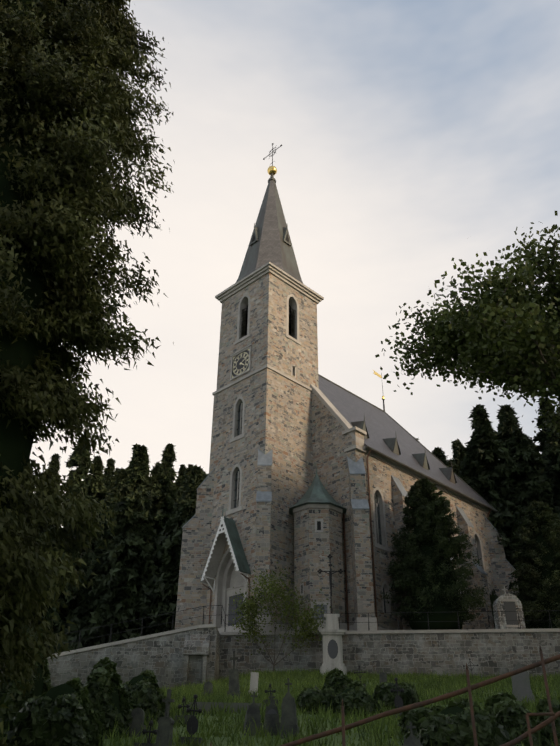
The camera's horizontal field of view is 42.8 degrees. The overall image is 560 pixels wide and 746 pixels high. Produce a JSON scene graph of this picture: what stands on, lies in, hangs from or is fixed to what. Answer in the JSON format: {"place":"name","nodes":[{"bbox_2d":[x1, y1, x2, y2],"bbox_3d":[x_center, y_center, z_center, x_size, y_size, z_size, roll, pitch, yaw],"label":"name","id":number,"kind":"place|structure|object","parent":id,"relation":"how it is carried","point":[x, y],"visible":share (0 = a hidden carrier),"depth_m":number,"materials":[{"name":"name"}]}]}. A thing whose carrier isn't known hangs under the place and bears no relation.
{"place":"outdoors","nodes":[
{"label":"outdoors","id":0,"kind":"place"},
{"bbox_2d":[0,0,174,745],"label":"large tree","id":1,"kind":"object","parent":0,"point":[98,126],"depth_m":11.30,"materials":[{"name":"green plant"}]},
{"bbox_2d":[205,368,312,627],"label":"church tower","id":2,"kind":"structure","parent":0,"point":[278,414],"depth_m":53.23,"materials":[{"name":"beige stone"}]},
{"bbox_2d":[200,510,250,592],"bbox_3d":[-3.719,12.118,49.816,4.063,5.550,1.125,-27,-41,37],"label":"canopy","id":3,"kind":"object","parent":2,"relation":"attached to","point":[227,530],"visible":1,"depth_m":49.94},
{"bbox_2d":[226,304,294,626],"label":"church tower openings","id":4,"kind":"object","parent":2,"relation":"in","point":[237,581],"visible":0.44,"depth_m":49.78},
{"bbox_2d":[216,273,318,390],"bbox_3d":[-0.990,-2.392,61.663,6.000,9.800,6.000,-27,-41,37],"label":"belfry stage","id":5,"kind":"object","parent":2,"relation":"on","point":[273,346],"visible":0.67,"depth_m":59.81,"materials":[{"name":"beige stone"}]},
{"bbox_2d":[232,349,248,377],"bbox_3d":[-3.175,-0.775,58.197,2.060,2.060,0.032,-27,-41,37],"label":"clock face","id":6,"kind":"object","parent":5,"relation":"attached to","point":[240,363],"visible":0.92,"depth_m":58.22},
{"bbox_2d":[225,173,302,289],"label":"church spire","id":7,"kind":"structure","parent":5,"relation":"on","point":[270,240],"depth_m":65.43,"materials":[{"name":"grey stone"}]},
{"bbox_2d":[267,166,276,174],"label":"gold ball finial","id":8,"kind":"object","parent":7,"relation":"on","point":[272,169],"visible":0.83,"depth_m":72.32,"materials":[{"name":"gold metal"}]},
{"bbox_2d":[263,143,281,165],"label":"cross","id":9,"kind":"object","parent":8,"relation":"on","point":[272,150],"visible":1,"depth_m":73.99,"materials":[{"name":"metal"}]},
{"bbox_2d":[212,262,323,632],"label":"tower stone trim","id":10,"kind":"structure","parent":2,"relation":"attached to","point":[278,273],"depth_m":59.18,"materials":[{"name":"beige stone"}]},
{"bbox_2d":[0,624,559,688],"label":"terrace retaining wall","id":11,"kind":"structure","parent":0,"point":[491,651],"depth_m":41.23,"materials":[{"name":"grey stone"}]},
{"bbox_2d":[183,634,209,687],"bbox_3d":[-4.664,16.060,39.583,1.400,3.280,0.500,0,-31,1],"label":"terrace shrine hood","id":12,"kind":"object","parent":11,"relation":"attached to","point":[196,645],"visible":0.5,"depth_m":39.72,"materials":[{"name":"stone"}]},
{"bbox_2d":[48,605,559,652],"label":"terrace railing","id":13,"kind":"object","parent":11,"relation":"on","point":[368,622],"visible":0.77,"depth_m":41.98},
{"bbox_2d":[30,0,559,527],"label":"sky","id":14,"kind":"structure","parent":0,"point":[407,131],"materials":[{"name":"white"}]},
{"bbox_2d":[289,467,346,630],"bbox_3d":[2.621,12.604,49.202,4.040,13.300,4.040,-27,-41,37],"label":"church turret","id":15,"kind":"object","parent":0,"point":[316,510],"visible":0.73,"depth_m":48.02,"materials":[{"name":"grey stone"}]},
{"bbox_2d":[102,673,558,745],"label":"cemetery ground","id":16,"kind":"structure","parent":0,"point":[224,741],"depth_m":14.45,"materials":[{"name":"green plant"}]},
{"bbox_2d":[47,628,203,687],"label":"stone wall","id":17,"kind":"structure","parent":16,"relation":"on","point":[133,659],"depth_m":39.93,"materials":[{"name":"grey stone"}]},
{"bbox_2d":[0,627,559,745],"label":"bushes","id":18,"kind":"object","parent":16,"relation":"on","point":[31,718],"depth_m":12.75,"materials":[{"name":"green plant"}]},
{"bbox_2d":[0,668,559,745],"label":"grass tufts","id":19,"kind":"object","parent":16,"relation":"on","point":[436,682],"visible":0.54,"depth_m":19.63,"materials":[{"name":"green plant"}]},
{"bbox_2d":[228,562,331,670],"bbox_3d":[-0.084,14.474,42.291,4.079,6.634,6.121,-85,-87,59],"label":"tree sapling","id":20,"kind":"object","parent":16,"relation":"on","point":[255,613],"depth_m":41.76,"materials":[{"name":"green plant"}]},
{"bbox_2d":[128,651,534,745],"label":"graves","id":21,"kind":"object","parent":16,"relation":"on","point":[521,686],"visible":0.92,"depth_m":14.38,"materials":[{"name":"stone"}]},
{"bbox_2d":[317,554,346,674],"bbox_3d":[2.998,13.968,41.661,1.556,6.947,1.240,0,-31,1],"label":"monument crucifix","id":22,"kind":"object","parent":16,"relation":"on","point":[331,634],"visible":1,"depth_m":40.46,"materials":[{"name":"white stone"}]},
{"bbox_2d":[210,644,559,745],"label":"step railing","id":23,"kind":"object","parent":16,"relation":"on","point":[523,736],"visible":1,"depth_m":7.31,"materials":[{"name":"metal"}]},
{"bbox_2d":[312,391,362,625],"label":"church nave walls","id":24,"kind":"structure","parent":0,"point":[330,461],"depth_m":53.45,"materials":[{"name":"grey stone"}]},
{"bbox_2d":[345,431,363,448],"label":"church nave kneelers","id":25,"kind":"object","parent":24,"relation":"attached to","point":[350,441],"visible":0.25,"depth_m":53.18,"materials":[{"name":"beige stone"}]},
{"bbox_2d":[363,453,494,629],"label":"nave side wall","id":26,"kind":"structure","parent":0,"point":[380,473],"depth_m":53.00,"materials":[{"name":"beige stone"}]},
{"bbox_2d":[202,450,490,630],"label":"downspouts","id":27,"kind":"object","parent":26,"relation":"attached to","point":[344,557],"visible":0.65,"depth_m":49.16,"materials":[{"name":"metal"}]},
{"bbox_2d":[318,374,497,512],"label":"nave roof","id":28,"kind":"structure","parent":26,"relation":"on","point":[387,436],"depth_m":62.19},
{"bbox_2d":[373,370,384,410],"bbox_3d":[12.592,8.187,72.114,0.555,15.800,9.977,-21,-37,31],"label":"weather vane","id":29,"kind":"object","parent":28,"relation":"on","point":[379,375],"visible":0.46,"depth_m":72.78,"materials":[{"name":"metal"}]},
{"bbox_2d":[375,211,559,443],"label":"oak tree","id":30,"kind":"object","parent":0,"point":[534,315],"depth_m":34.59,"materials":[{"name":"green plant"}]},
{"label":"terrace ground","id":31,"kind":"structure","parent":0,"visible":0},
{"bbox_2d":[1,397,559,671],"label":"forest spruce","id":32,"kind":"object","parent":31,"relation":"on","point":[145,545],"depth_m":75.94,"materials":[{"name":"green plant"}]},
{"bbox_2d":[175,449,518,631],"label":"buttresses","id":33,"kind":"structure","parent":31,"relation":"on","point":[195,553],"depth_m":50.46,"materials":[{"name":"grey stone"}]},
{"bbox_2d":[310,384,491,630],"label":"nave stone trim","id":34,"kind":"structure","parent":31,"relation":"on","point":[335,412],"depth_m":53.84,"materials":[{"name":"grey stone"}]},
{"bbox_2d":[381,478,489,629],"bbox_3d":[10.217,12.539,48.824,6.919,11.661,6.794,-27,-41,37],"label":"yew tree","id":35,"kind":"object","parent":31,"relation":"on","point":[422,511],"depth_m":47.47,"materials":[{"name":"green plant"}]},
{"bbox_2d":[493,586,525,628],"bbox_3d":[14.191,14.866,44.471,1.840,3.240,1.050,2,-31,-2],"label":"war memorial","id":36,"kind":"object","parent":31,"relation":"on","point":[511,603],"visible":0.81,"depth_m":44.10,"materials":[{"name":"grey stone"}]},
{"bbox_2d":[508,501,559,628],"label":"yew tree","id":37,"kind":"object","parent":31,"relation":"on","point":[538,513],"depth_m":53.75,"materials":[{"name":"green plant"}]}
]}

